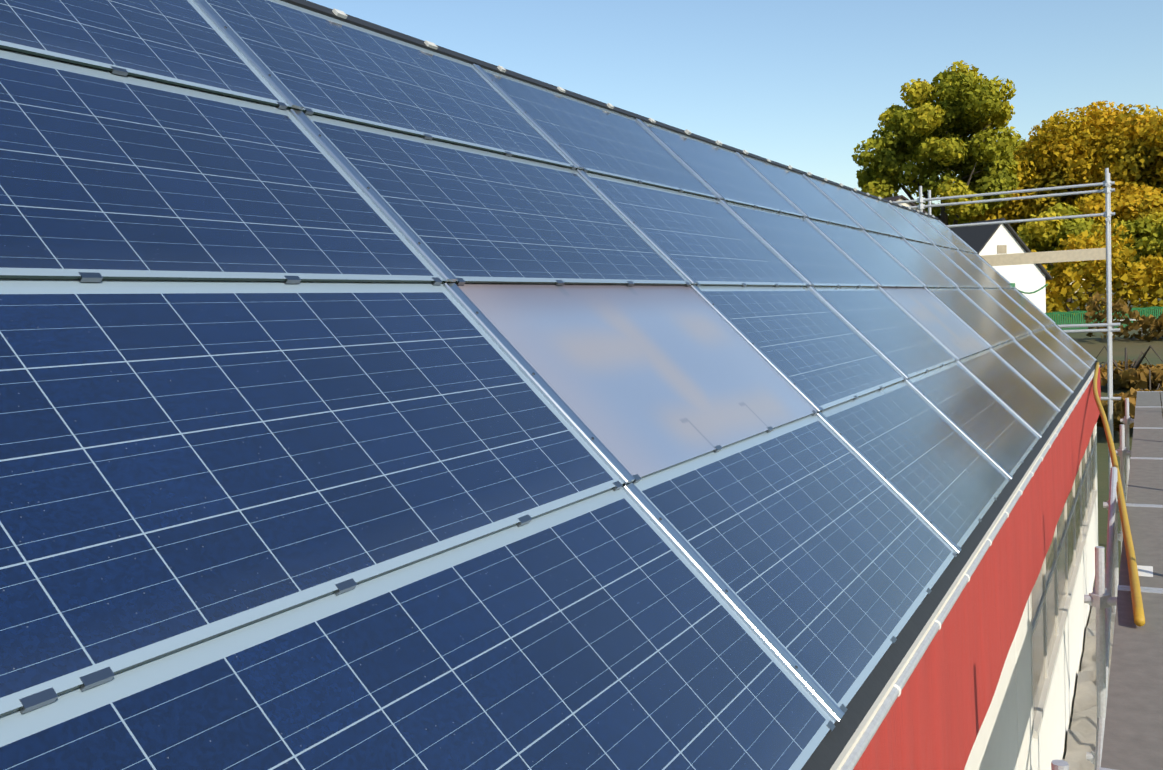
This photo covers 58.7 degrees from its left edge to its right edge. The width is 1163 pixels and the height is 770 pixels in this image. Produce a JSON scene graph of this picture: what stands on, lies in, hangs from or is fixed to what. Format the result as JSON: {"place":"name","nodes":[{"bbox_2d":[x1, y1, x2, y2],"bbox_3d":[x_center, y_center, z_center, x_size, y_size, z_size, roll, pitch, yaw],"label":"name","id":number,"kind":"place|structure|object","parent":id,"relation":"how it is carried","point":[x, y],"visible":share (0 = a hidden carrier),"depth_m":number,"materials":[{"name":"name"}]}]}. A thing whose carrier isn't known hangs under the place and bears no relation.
{"place":"outdoors","nodes":[
{"label":"outdoors","id":0,"kind":"place"},
{"bbox_2d":[307,0,1162,292],"label":"sky","id":1,"kind":"structure","parent":0,"point":[798,84],"materials":[{"name":"blue"}]},
{"bbox_2d":[1047,292,1162,572],"bbox_3d":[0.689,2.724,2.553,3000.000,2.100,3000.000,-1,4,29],"label":"ground","id":2,"kind":"structure","parent":0,"point":[1093,346],"depth_m":34.80,"materials":[{"name":"plant"}]},
{"bbox_2d":[882,195,927,213],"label":"brown house","id":3,"kind":"structure","parent":2,"relation":"on","point":[898,198],"depth_m":82.10,"materials":[{"name":"tile"}]},
{"bbox_2d":[851,60,1021,224],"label":"tree","id":4,"kind":"object","parent":2,"relation":"on","point":[970,103],"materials":[{"name":"green plant"}]},
{"bbox_2d":[830,369,1097,769],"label":"building","id":5,"kind":"structure","parent":2,"relation":"on","point":[1026,723],"depth_m":7.22,"materials":[{"name":"white paint"}]},
{"bbox_2d":[0,0,1095,769],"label":"solar panels","id":6,"kind":"object","parent":5,"relation":"on","point":[230,458],"visible":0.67,"depth_m":2.35,"materials":[{"name":"blue glass"}]},
{"bbox_2d":[280,0,1101,769],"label":"roof structure","id":7,"kind":"object","parent":5,"relation":"on","point":[836,740],"visible":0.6,"depth_m":3.88,"materials":[{"name":"black"}]},
{"bbox_2d":[193,0,1095,722],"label":"rails","id":8,"kind":"object","parent":7,"relation":"on","point":[789,662],"visible":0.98,"depth_m":3.09,"materials":[{"name":"silver metal"}]},
{"bbox_2d":[19,66,1092,733],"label":"panel clamps","id":9,"kind":"object","parent":8,"relation":"attached to","point":[51,696],"visible":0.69,"depth_m":2.18,"materials":[{"name":"silver metal"}]},
{"bbox_2d":[853,367,1100,769],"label":"red band","id":10,"kind":"object","parent":5,"relation":"attached to","point":[935,716],"visible":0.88,"depth_m":4.06,"materials":[{"name":"paint"}]},
{"bbox_2d":[950,218,1051,312],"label":"white house","id":11,"kind":"structure","parent":2,"relation":"on","point":[993,239],"depth_m":60.68,"materials":[{"name":"paint"}]},
{"bbox_2d":[1010,283,1047,293],"bbox_3d":[6.566,-1.421,15.207,0.745,0.169,0.154,-3,4,-12],"label":"green cable","id":12,"kind":"object","parent":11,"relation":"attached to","point":[1013,284],"visible":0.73,"depth_m":15.25,"materials":[{"name":"green plastic"}]},
{"bbox_2d":[965,200,1043,230],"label":"tree","id":13,"kind":"object","parent":2,"relation":"on","point":[997,214],"depth_m":104.53,"materials":[{"name":"yellow plant"}]},
{"bbox_2d":[948,137,1070,223],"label":"tree","id":14,"kind":"object","parent":2,"relation":"on","point":[1014,144],"visible":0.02,"depth_m":111.50,"materials":[{"name":"plant"}]},
{"bbox_2d":[893,168,1162,769],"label":"scaffold","id":15,"kind":"object","parent":2,"relation":"on","point":[1129,732],"visible":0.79,"depth_m":6.24,"materials":[{"name":"silver metal"}]},
{"bbox_2d":[1093,362,1144,625],"bbox_3d":[4.920,0.418,9.712,0.137,0.637,10.576,-1,4,25],"label":"yellow pipe","id":16,"kind":"object","parent":15,"relation":"on","point":[1138,609],"visible":1,"depth_m":6.83,"materials":[{"name":"yellow plastic"}]},
{"bbox_2d":[967,101,1162,305],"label":"tree","id":17,"kind":"object","parent":2,"relation":"on","point":[1046,158],"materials":[{"name":"yellow plant"}]},
{"bbox_2d":[986,216,1162,319],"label":"tree","id":18,"kind":"object","parent":2,"relation":"on","point":[1132,290],"visible":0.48,"depth_m":71.94,"materials":[{"name":"yellow plant"}]},
{"bbox_2d":[1016,203,1137,316],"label":"tree","id":19,"kind":"object","parent":2,"relation":"on","point":[1042,236],"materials":[{"name":"yellow plant"}]},
{"bbox_2d":[1063,607,1112,769],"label":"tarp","id":20,"kind":"object","parent":2,"relation":"on","point":[1081,739],"visible":0.08,"depth_m":9.54,"materials":[{"name":"white plastic"}]},
{"bbox_2d":[1045,306,1162,329],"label":"fence","id":21,"kind":"object","parent":2,"relation":"on","point":[1152,310],"visible":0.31,"depth_m":49.53,"materials":[{"name":"green metal"}]},
{"bbox_2d":[1062,112,1162,298],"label":"tree","id":22,"kind":"object","parent":2,"relation":"on","point":[1130,170],"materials":[{"name":"yellow plant"}]},
{"bbox_2d":[1072,184,1162,297],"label":"tree","id":23,"kind":"object","parent":2,"relation":"on","point":[1131,205],"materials":[{"name":"yellow plant"}]},
{"bbox_2d":[1083,291,1162,341],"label":"hedge","id":24,"kind":"object","parent":2,"relation":"on","point":[1151,322],"visible":0.85,"depth_m":39.51,"materials":[{"name":"brown plant"}]},
{"bbox_2d":[1090,211,1162,301],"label":"tree","id":25,"kind":"object","parent":2,"relation":"on","point":[1146,233],"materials":[{"name":"yellow plant"}]},
{"bbox_2d":[1112,319,1141,336],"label":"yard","id":26,"kind":"structure","parent":2,"relation":"on","point":[1130,320],"depth_m":39.94,"materials":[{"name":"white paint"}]},
{"bbox_2d":[1096,345,1162,389],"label":"shrub","id":27,"kind":"object","parent":2,"relation":"on","point":[1129,378],"depth_m":29.46,"materials":[{"name":"plant"}]},
{"bbox_2d":[1097,369,1162,430],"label":"shrub","id":28,"kind":"object","parent":2,"relation":"on","point":[1119,407],"depth_m":23.96,"materials":[{"name":"plant"}]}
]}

